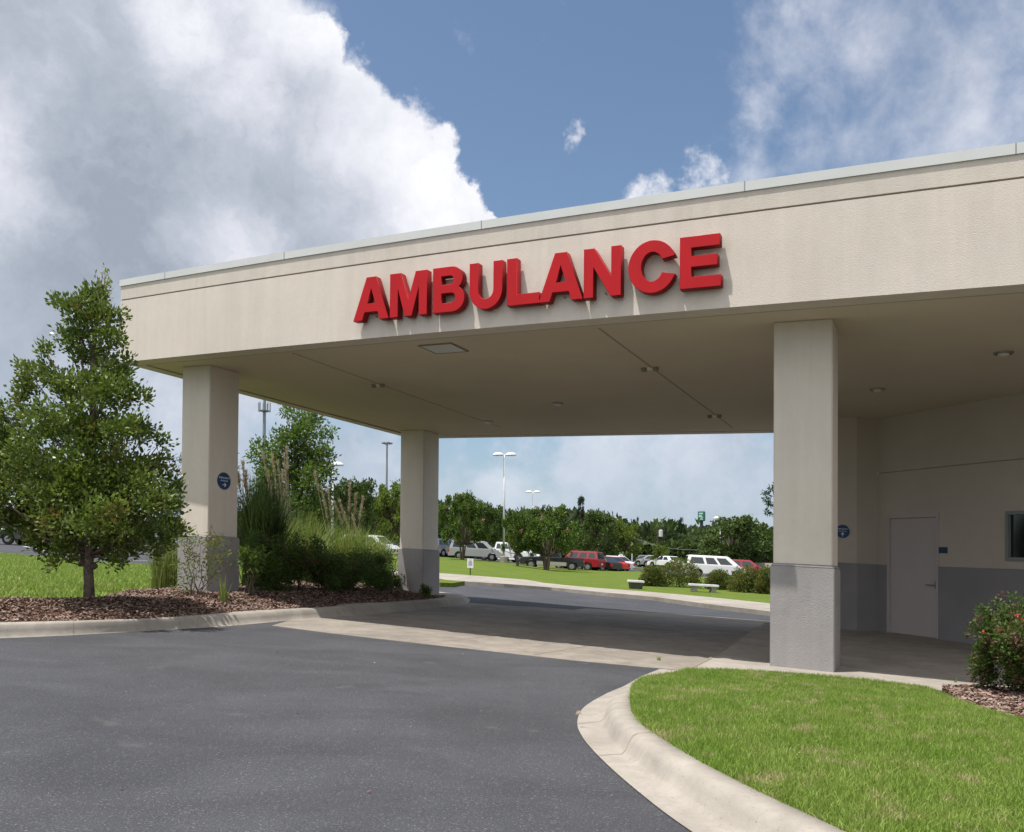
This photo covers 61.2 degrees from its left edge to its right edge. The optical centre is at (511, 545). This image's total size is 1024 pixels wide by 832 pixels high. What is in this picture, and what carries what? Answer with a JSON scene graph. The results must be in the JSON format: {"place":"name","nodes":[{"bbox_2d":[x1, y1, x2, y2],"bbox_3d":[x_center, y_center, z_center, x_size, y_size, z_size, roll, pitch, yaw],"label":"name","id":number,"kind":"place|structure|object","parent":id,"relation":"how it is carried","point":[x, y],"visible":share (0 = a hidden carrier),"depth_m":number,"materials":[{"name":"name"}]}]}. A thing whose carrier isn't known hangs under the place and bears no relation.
{"place":"outdoors","nodes":[
{"label":"outdoors","id":0,"kind":"place"},
{"bbox_2d":[0,528,26,544],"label":"pickup truck","id":1,"kind":"object","parent":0,"point":[3,536],"visible":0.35,"depth_m":60.30,"materials":[{"name":"black paint"}]},
{"bbox_2d":[0,552,241,599],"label":"lawn","id":2,"kind":"structure","parent":0,"point":[78,586],"depth_m":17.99,"materials":[{"name":"green plant"}]},
{"bbox_2d":[239,404,341,543],"bbox_3d":[-6.896,-1.746,26.896,3.571,5.840,2.665,0,-1,0],"label":"broadleaf tree","id":3,"kind":"object","parent":2,"relation":"on","point":[308,459],"visible":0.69,"depth_m":26.63,"materials":[{"name":"green plant"}]},
{"bbox_2d":[134,530,177,547],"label":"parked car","id":4,"kind":"object","parent":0,"point":[160,541],"visible":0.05,"depth_m":68.79,"materials":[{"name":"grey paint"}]},
{"bbox_2d":[148,452,244,545],"bbox_3d":[-15.560,-3.468,44.121,6.069,8.580,4.880,0,-1,0],"label":"tree","id":5,"kind":"object","parent":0,"point":[180,460],"visible":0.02,"depth_m":43.75,"materials":[{"name":"green plant"}]},
{"bbox_2d":[0,538,769,831],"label":"road","id":6,"kind":"structure","parent":0,"point":[82,740],"depth_m":5.47,"materials":[{"name":"grey asphalt"}]},
{"bbox_2d":[0,592,469,637],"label":"kerb","id":7,"kind":"structure","parent":6,"relation":"on","point":[36,629],"depth_m":12.25,"materials":[{"name":"concrete"}]},
{"bbox_2d":[343,535,399,553],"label":"minivan","id":8,"kind":"object","parent":6,"relation":"on","point":[393,546],"visible":0.09,"depth_m":73.15,"materials":[{"name":"white paint"}]},
{"bbox_2d":[438,538,451,556],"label":"sport utility vehicle","id":9,"kind":"object","parent":6,"relation":"on","point":[443,548],"visible":0.3,"depth_m":84.31,"materials":[{"name":"grey paint"}]},
{"bbox_2d":[448,540,502,560],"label":"minivan","id":10,"kind":"object","parent":6,"relation":"on","point":[484,549],"visible":0.7,"depth_m":78.09,"materials":[{"name":"grey paint"}]},
{"bbox_2d":[480,542,534,560],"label":"pickup truck","id":11,"kind":"object","parent":6,"relation":"on","point":[507,554],"visible":0.21,"depth_m":80.88,"materials":[{"name":"white paint"}]},
{"bbox_2d":[498,550,539,561],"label":"minivan","id":12,"kind":"object","parent":6,"relation":"on","point":[513,559],"visible":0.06,"depth_m":87.64,"materials":[{"name":"white paint"}]},
{"bbox_2d":[519,550,584,569],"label":"pickup truck","id":13,"kind":"object","parent":6,"relation":"on","point":[569,563],"visible":0.84,"depth_m":73.01,"materials":[{"name":"black paint"}]},
{"bbox_2d":[555,550,605,569],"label":"sport utility vehicle","id":14,"kind":"object","parent":6,"relation":"on","point":[594,560],"visible":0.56,"depth_m":77.75,"materials":[{"name":"red paint"}]},
{"bbox_2d":[577,556,622,570],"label":"parked car","id":15,"kind":"object","parent":6,"relation":"on","point":[612,564],"visible":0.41,"depth_m":79.45,"materials":[{"name":"black paint"}]},
{"bbox_2d":[599,556,629,570],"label":"parked car","id":16,"kind":"object","parent":6,"relation":"on","point":[624,563],"visible":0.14,"depth_m":81.60,"materials":[{"name":"red paint"}]},
{"bbox_2d":[613,556,634,570],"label":"parked car","id":17,"kind":"object","parent":6,"relation":"on","point":[626,560],"visible":0.12,"depth_m":86.67,"materials":[{"name":"white paint"}]},
{"bbox_2d":[577,669,845,831],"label":"kerb","id":18,"kind":"structure","parent":6,"relation":"on","point":[689,792],"depth_m":4.51,"materials":[{"name":"concrete"}]},
{"bbox_2d":[73,603,642,754],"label":"kerb joints","id":19,"kind":"object","parent":18,"relation":"on","point":[584,722],"visible":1,"depth_m":6.47,"materials":[{"name":"grey concrete"}]},
{"bbox_2d":[683,555,749,576],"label":"minivan","id":20,"kind":"object","parent":6,"relation":"on","point":[707,564],"visible":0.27,"depth_m":67.12,"materials":[{"name":"white paint"}]},
{"bbox_2d":[731,559,762,573],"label":"parked car","id":21,"kind":"object","parent":6,"relation":"on","point":[741,563],"visible":0.09,"depth_m":74.16,"materials":[{"name":"red paint"}]},
{"bbox_2d":[439,579,464,586],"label":"lawn","id":22,"kind":"structure","parent":0,"point":[447,583],"depth_m":29.79,"materials":[{"name":"green plant"}]},
{"bbox_2d":[0,0,1023,528],"label":"sky","id":23,"kind":"structure","parent":0,"point":[138,138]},
{"bbox_2d":[272,603,769,669],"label":"drive slab","id":24,"kind":"structure","parent":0,"point":[508,621],"depth_m":14.11,"materials":[{"name":"beige concrete"}]},
{"bbox_2d":[365,615,768,667],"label":"pavement joints","id":25,"kind":"object","parent":24,"relation":"on","point":[637,637],"visible":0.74,"depth_m":13.08,"materials":[{"name":"grey concrete"}]},
{"bbox_2d":[391,555,769,602],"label":"lawn","id":26,"kind":"structure","parent":0,"point":[607,579],"depth_m":44.98,"materials":[{"name":"green plant"}]},
{"bbox_2d":[328,476,377,538],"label":"broadleaf tree","id":27,"kind":"object","parent":26,"relation":"on","point":[364,488],"visible":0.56,"depth_m":73.85,"materials":[{"name":"green plant"}]},
{"bbox_2d":[369,478,400,545],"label":"broadleaf tree","id":28,"kind":"object","parent":26,"relation":"on","point":[385,502],"visible":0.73,"depth_m":77.35,"materials":[{"name":"green plant"}]},
{"bbox_2d":[438,490,493,559],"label":"flowering tree","id":29,"kind":"object","parent":26,"relation":"on","point":[464,505],"visible":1,"depth_m":71.35,"materials":[{"name":"green plant"}]},
{"bbox_2d":[467,558,472,574],"bbox_3d":[-1.817,1.000,37.696,0.268,0.847,0.064,0,-1,0],"label":"notice sign","id":30,"kind":"object","parent":26,"relation":"on","point":[469,563],"visible":0.98,"depth_m":37.67,"materials":[{"name":"white"}]},
{"bbox_2d":[493,452,515,562],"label":"street lamp","id":31,"kind":"object","parent":26,"relation":"on","point":[504,558],"visible":0.94,"depth_m":73.97,"materials":[{"name":"metal"}]},
{"bbox_2d":[500,506,533,565],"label":"flowering tree","id":32,"kind":"object","parent":26,"relation":"on","point":[514,543],"visible":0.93,"depth_m":65.45,"materials":[{"name":"green plant"}]},
{"bbox_2d":[517,504,583,569],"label":"flowering tree","id":33,"kind":"object","parent":26,"relation":"on","point":[556,535],"visible":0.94,"depth_m":65.24,"materials":[{"name":"green plant"}]},
{"bbox_2d":[627,580,644,588],"bbox_3d":[5.054,1.607,35.340,0.644,0.379,0.560,0,-1,0],"label":"garden bench","id":34,"kind":"object","parent":26,"relation":"on","point":[635,584],"visible":0.99,"depth_m":35.13,"materials":[{"name":"white paint"}]},
{"bbox_2d":[638,564,666,586],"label":"lawn shrub","id":35,"kind":"object","parent":26,"relation":"on","point":[651,575],"visible":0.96,"depth_m":39.38,"materials":[{"name":"green plant"}]},
{"bbox_2d":[659,555,704,587],"bbox_3d":[7.739,1.283,39.964,2.213,1.636,1.595,0,-1,0],"label":"lawn shrub","id":36,"kind":"object","parent":26,"relation":"on","point":[691,571],"visible":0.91,"depth_m":39.67,"materials":[{"name":"green plant"}]},
{"bbox_2d":[688,583,718,592],"bbox_3d":[7.766,1.740,35.089,1.151,0.368,0.560,0,-1,0],"label":"garden bench","id":37,"kind":"object","parent":26,"relation":"on","point":[712,588],"visible":0.99,"depth_m":34.89,"materials":[{"name":"white paint"}]},
{"bbox_2d":[702,568,730,589],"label":"lawn shrub","id":38,"kind":"object","parent":26,"relation":"on","point":[716,576],"visible":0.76,"depth_m":39.02,"materials":[{"name":"green plant"}]},
{"bbox_2d":[724,564,766,593],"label":"lawn shrub","id":39,"kind":"object","parent":26,"relation":"on","point":[741,577],"visible":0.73,"depth_m":37.09,"materials":[{"name":"green plant"}]},
{"bbox_2d":[750,564,769,593],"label":"lawn shrub","id":40,"kind":"object","parent":26,"relation":"on","point":[760,586],"visible":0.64,"depth_m":36.62,"materials":[{"name":"green plant"}]},
{"bbox_2d":[760,480,773,516],"bbox_3d":[12.377,-0.344,40.005,2.025,5.275,0.918,0,-1,0],"label":"pine tree","id":41,"kind":"object","parent":26,"relation":"on","point":[768,502],"visible":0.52,"depth_m":39.93,"materials":[{"name":"green plant"}]},
{"bbox_2d":[391,570,769,615],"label":"sidewalk","id":42,"kind":"structure","parent":0,"point":[751,607],"depth_m":30.33,"materials":[{"name":"concrete"}]},
{"bbox_2d":[522,564,678,570],"bbox_3d":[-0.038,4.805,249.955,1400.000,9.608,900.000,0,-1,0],"label":"ground","id":43,"kind":"structure","parent":0,"point":[551,568],"depth_m":81.14,"materials":[{"name":"soil"}]},
{"bbox_2d":[0,580,444,621],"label":"bark mulch","id":44,"kind":"object","parent":43,"relation":"on","point":[139,595],"visible":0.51,"depth_m":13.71,"materials":[{"name":"brown wood"}]},
{"bbox_2d":[0,263,196,598],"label":"broadleaf tree","id":45,"kind":"object","parent":44,"relation":"on","point":[101,497],"visible":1,"depth_m":11.85,"materials":[{"name":"green plant"}]},
{"bbox_2d":[142,533,177,588],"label":"tall grass","id":46,"kind":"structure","parent":44,"relation":"on","point":[161,571],"depth_m":17.25,"materials":[{"name":"green plant"}]},
{"bbox_2d":[166,525,231,594],"bbox_3d":[-5.192,0.253,14.350,1.073,1.224,1.018,1,-1,-19],"label":"nandina shrub","id":47,"kind":"object","parent":44,"relation":"on","point":[211,576],"visible":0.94,"depth_m":14.23,"materials":[{"name":"green plant"}]},
{"bbox_2d":[219,577,231,602],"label":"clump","id":48,"kind":"object","parent":44,"relation":"on","point":[223,597],"visible":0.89,"depth_m":13.86,"materials":[{"name":"green plant"}]},
{"bbox_2d":[233,544,269,596],"bbox_3d":[-4.592,0.442,15.265,0.562,0.940,0.613,0,-1,0],"label":"shrub","id":49,"kind":"object","parent":44,"relation":"on","point":[250,561],"visible":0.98,"depth_m":15.17,"materials":[{"name":"green plant"}]},
{"bbox_2d":[241,529,303,590],"bbox_3d":[-4.808,0.335,17.112,1.262,1.393,1.380,0,-1,0],"label":"shrub","id":50,"kind":"object","parent":44,"relation":"on","point":[267,578],"visible":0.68,"depth_m":16.93,"materials":[{"name":"green plant"}]},
{"bbox_2d":[237,458,333,585],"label":"pampas grass","id":51,"kind":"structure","parent":44,"relation":"on","point":[260,515],"depth_m":18.70,"materials":[{"name":"green plant"}]},
{"bbox_2d":[267,529,332,589],"bbox_3d":[-4.409,0.314,17.686,1.515,1.294,1.435,0,-1,0],"label":"shrub","id":52,"kind":"object","parent":44,"relation":"on","point":[321,560],"visible":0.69,"depth_m":17.51,"materials":[{"name":"green plant"}]},
{"bbox_2d":[261,446,345,580],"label":"pampas grass","id":53,"kind":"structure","parent":44,"relation":"on","point":[308,531],"depth_m":23.07,"materials":[{"name":"green plant"}]},
{"bbox_2d":[300,548,360,592],"bbox_3d":[-4.006,0.545,18.434,1.424,0.990,1.603,0,-1,0],"label":"shrub","id":54,"kind":"object","parent":44,"relation":"on","point":[334,582],"visible":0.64,"depth_m":18.10,"materials":[{"name":"green plant"}]},
{"bbox_2d":[313,470,390,580],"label":"pampas grass","id":55,"kind":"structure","parent":44,"relation":"on","point":[346,544],"depth_m":24.22,"materials":[{"name":"green plant"}]},
{"bbox_2d":[324,544,387,588],"bbox_3d":[-3.663,0.533,19.451,1.700,1.126,1.582,0,-1,0],"label":"shrub","id":56,"kind":"object","parent":44,"relation":"on","point":[360,566],"visible":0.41,"depth_m":19.32,"materials":[{"name":"green plant"}]},
{"bbox_2d":[333,499,399,568],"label":"pampas grass","id":57,"kind":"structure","parent":44,"relation":"on","point":[382,542],"depth_m":25.19,"materials":[{"name":"green plant"}]},
{"bbox_2d":[353,546,397,589],"bbox_3d":[-3.321,0.582,20.840,1.130,1.157,1.528,0,-1,0],"label":"shrub","id":58,"kind":"object","parent":44,"relation":"on","point":[379,559],"visible":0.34,"depth_m":20.42,"materials":[{"name":"green plant"}]},
{"bbox_2d":[381,544,404,588],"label":"shrub","id":59,"kind":"object","parent":44,"relation":"on","point":[395,583],"visible":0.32,"depth_m":22.27,"materials":[{"name":"green plant"}]},
{"bbox_2d":[418,583,432,597],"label":"shrub","id":60,"kind":"object","parent":44,"relation":"on","point":[426,591],"visible":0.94,"depth_m":20.46,"materials":[{"name":"green plant"}]},
{"bbox_2d":[258,400,270,470],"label":"cell tower","id":61,"kind":"structure","parent":43,"relation":"on","point":[264,410],"depth_m":260.25,"materials":[{"name":"grey metal"}]},
{"bbox_2d":[308,490,341,548],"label":"broadleaf tree","id":62,"kind":"object","parent":43,"relation":"on","point":[335,497],"visible":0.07,"depth_m":83.26,"materials":[{"name":"green plant"}]},
{"bbox_2d":[331,462,343,533],"bbox_3d":[-12.653,-2.448,62.045,1.133,7.095,0.680,0,-1,0],"label":"street lamp","id":63,"kind":"object","parent":43,"relation":"on","point":[340,464],"visible":0.43,"depth_m":61.98,"materials":[{"name":"metal"}]},
{"bbox_2d":[367,512,384,534],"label":"broadleaf tree","id":64,"kind":"object","parent":43,"relation":"on","point":[375,520],"visible":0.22,"depth_m":151.05,"materials":[{"name":"green plant"}]},
{"bbox_2d":[382,441,392,487],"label":"floodlight mast","id":65,"kind":"object","parent":43,"relation":"on","point":[387,443],"visible":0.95,"depth_m":180.16,"materials":[{"name":"grey metal"}]},
{"bbox_2d":[52,491,772,541],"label":"distant wood","id":66,"kind":"object","parent":43,"relation":"on","point":[671,525],"depth_m":191.28,"materials":[{"name":"green plant"}]},
{"bbox_2d":[438,511,444,537],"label":"broadleaf tree","id":67,"kind":"object","parent":43,"relation":"on","point":[439,528],"visible":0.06,"depth_m":174.01,"materials":[{"name":"green plant"}]},
{"bbox_2d":[440,515,461,537],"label":"broadleaf tree","id":68,"kind":"object","parent":43,"relation":"on","point":[450,535],"visible":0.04,"depth_m":180.66,"materials":[{"name":"green plant"}]},
{"bbox_2d":[171,534,772,566],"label":"underbrush","id":69,"kind":"object","parent":43,"relation":"on","point":[690,547],"visible":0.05,"depth_m":125.33,"materials":[{"name":"green plant"}]},
{"bbox_2d":[468,502,508,546],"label":"broadleaf tree","id":70,"kind":"object","parent":43,"relation":"on","point":[491,516],"visible":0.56,"depth_m":99.11,"materials":[{"name":"green plant"}]},
{"bbox_2d":[526,491,539,507],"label":"street lamp","id":71,"kind":"object","parent":43,"relation":"on","point":[532,495],"visible":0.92,"depth_m":117.95,"materials":[{"name":"metal"}]},
{"bbox_2d":[561,518,566,531],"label":"pine tree","id":72,"kind":"object","parent":43,"relation":"on","point":[564,526],"visible":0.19,"depth_m":138.45,"materials":[{"name":"green plant"}]},
{"bbox_2d":[574,495,587,530],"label":"pine tree","id":73,"kind":"object","parent":43,"relation":"on","point":[580,502],"visible":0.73,"depth_m":150.16,"materials":[{"name":"green plant"}]},
{"bbox_2d":[574,508,619,555],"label":"broadleaf tree","id":74,"kind":"object","parent":43,"relation":"on","point":[596,520],"visible":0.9,"depth_m":90.96,"materials":[{"name":"green plant"}]},
{"bbox_2d":[614,516,643,561],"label":"broadleaf tree","id":75,"kind":"object","parent":43,"relation":"on","point":[628,534],"visible":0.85,"depth_m":95.38,"materials":[{"name":"green plant"}]},
{"bbox_2d":[633,516,639,538],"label":"pine tree","id":76,"kind":"object","parent":43,"relation":"on","point":[634,523],"visible":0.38,"depth_m":174.94,"materials":[{"name":"green plant"}]},
{"bbox_2d":[634,555,650,566],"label":"parked car","id":77,"kind":"object","parent":43,"relation":"on","point":[637,562],"visible":0.3,"depth_m":104.31,"materials":[{"name":"grey paint"}]},
{"bbox_2d":[642,520,650,539],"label":"pine tree","id":78,"kind":"object","parent":43,"relation":"on","point":[647,529],"visible":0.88,"depth_m":154.07,"materials":[{"name":"green plant"}]},
{"bbox_2d":[649,527,663,541],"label":"broadleaf tree","id":79,"kind":"object","parent":43,"relation":"on","point":[653,534],"visible":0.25,"depth_m":182.51,"materials":[{"name":"green plant"}]},
{"bbox_2d":[651,528,662,545],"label":"utility pole","id":80,"kind":"object","parent":43,"relation":"on","point":[659,533],"visible":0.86,"depth_m":119.93,"materials":[{"name":"grey"}]},
{"bbox_2d":[640,555,674,567],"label":"parked car","id":81,"kind":"object","parent":43,"relation":"on","point":[643,562],"visible":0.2,"depth_m":102.67,"materials":[{"name":"grey paint"}]},
{"bbox_2d":[650,544,669,567],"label":"flowering tree","id":82,"kind":"object","parent":43,"relation":"on","point":[657,550],"visible":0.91,"depth_m":99.70,"materials":[{"name":"green plant"}]},
{"bbox_2d":[647,556,680,568],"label":"parked car","id":83,"kind":"object","parent":43,"relation":"on","point":[663,560],"visible":0.45,"depth_m":98.84,"materials":[{"name":"white paint"}]},
{"bbox_2d":[660,526,669,540],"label":"pine tree","id":84,"kind":"object","parent":43,"relation":"on","point":[664,531],"visible":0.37,"depth_m":166.53,"materials":[{"name":"green plant"}]},
{"bbox_2d":[674,517,686,540],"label":"pine tree","id":85,"kind":"object","parent":43,"relation":"on","point":[681,527],"visible":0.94,"depth_m":177.38,"materials":[{"name":"green plant"}]},
{"bbox_2d":[678,535,701,542],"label":"broadleaf tree","id":86,"kind":"object","parent":43,"relation":"on","point":[686,538],"visible":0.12,"depth_m":141.60,"materials":[{"name":"green plant"}]},
{"bbox_2d":[698,511,704,533],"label":"pylon sign","id":87,"kind":"object","parent":43,"relation":"on","point":[701,514],"visible":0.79,"depth_m":189.67,"materials":[{"name":"green metal"}]},
{"bbox_2d":[676,563,771,567],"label":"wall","id":88,"kind":"structure","parent":43,"relation":"on","point":[761,564],"depth_m":86.80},
{"bbox_2d":[695,514,772,562],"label":"broadleaf tree","id":89,"kind":"object","parent":43,"relation":"on","point":[733,528],"visible":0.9,"depth_m":86.56,"materials":[{"name":"green plant"}]},
{"bbox_2d":[745,522,772,562],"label":"broadleaf tree","id":90,"kind":"object","parent":43,"relation":"on","point":[765,531],"visible":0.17,"depth_m":94.97,"materials":[{"name":"green plant"}]},
{"bbox_2d":[837,393,1023,643],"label":"hospital building","id":91,"kind":"structure","parent":43,"relation":"on","point":[916,490],"depth_m":15.90,"materials":[{"name":"paint"}]},
{"bbox_2d":[838,525,849,537],"bbox_3d":[6.560,-0.274,17.157,0.262,0.263,0.016,0,-1,28],"label":"round sign","id":92,"kind":"object","parent":91,"relation":"attached to","point":[843,531],"visible":0.93,"depth_m":17.15,"materials":[{"name":"blue metal"}]},
{"bbox_2d":[890,517,935,637],"bbox_3d":[7.550,0.593,16.317,0.136,2.228,1.146,1,-1,-20],"label":"door","id":93,"kind":"structure","parent":91,"relation":"in","point":[912,540],"depth_m":16.30,"materials":[{"name":"paint"}]},
{"bbox_2d":[939,547,946,552],"bbox_3d":[7.790,0.090,15.640,0.011,0.113,0.203,1,-1,-20],"label":"door plaque","id":94,"kind":"object","parent":91,"relation":"attached to","point":[942,549],"depth_m":15.63,"materials":[{"name":"blue"}]},
{"bbox_2d":[1005,511,1023,560],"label":"window","id":95,"kind":"structure","parent":91,"relation":"in","point":[1014,520],"depth_m":14.30,"materials":[{"name":"grey glass"}]},
{"bbox_2d":[942,683,1023,717],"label":"bark mulch","id":96,"kind":"object","parent":43,"relation":"on","point":[994,697],"visible":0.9,"depth_m":8.31,"materials":[{"name":"brown wood"}]},
{"bbox_2d":[964,590,1023,693],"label":"rose bush","id":97,"kind":"object","parent":96,"relation":"on","point":[1000,642],"visible":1,"depth_m":8.75,"materials":[{"name":"green plant"}]},
{"bbox_2d":[626,666,1023,831],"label":"island lawn","id":98,"kind":"structure","parent":0,"point":[870,784],"depth_m":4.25,"materials":[{"name":"plant"}]},
{"bbox_2d":[638,711,756,784],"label":"dry clippings","id":99,"kind":"object","parent":98,"relation":"on","point":[705,752],"visible":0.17,"depth_m":4.76,"materials":[{"name":"beige plant"}]},
{"bbox_2d":[693,623,1018,689],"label":"walkway","id":100,"kind":"structure","parent":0,"point":[912,660],"depth_m":12.10,"materials":[{"name":"concrete"}]},
{"bbox_2d":[119,142,1023,671],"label":"ambulance canopy","id":101,"kind":"object","parent":100,"relation":"on","point":[881,290],"visible":0.95,"depth_m":12.13,"materials":[{"name":"paint"}]},
{"bbox_2d":[217,472,230,489],"bbox_3d":[-5.222,-1.165,15.688,0.016,0.310,0.310,0,-1,28],"label":"round sign","id":102,"kind":"object","parent":101,"relation":"attached to","point":[223,481],"visible":1,"depth_m":15.67,"materials":[{"name":"blue metal"}]},
{"bbox_2d":[353,233,722,323],"bbox_3d":[0.101,-3.506,11.603,5.449,0.846,0.176,0,-1,27],"label":"ambulance sign","id":103,"kind":"object","parent":101,"relation":"attached to","point":[408,301],"visible":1,"depth_m":11.34,"materials":[{"name":"red plastic"}]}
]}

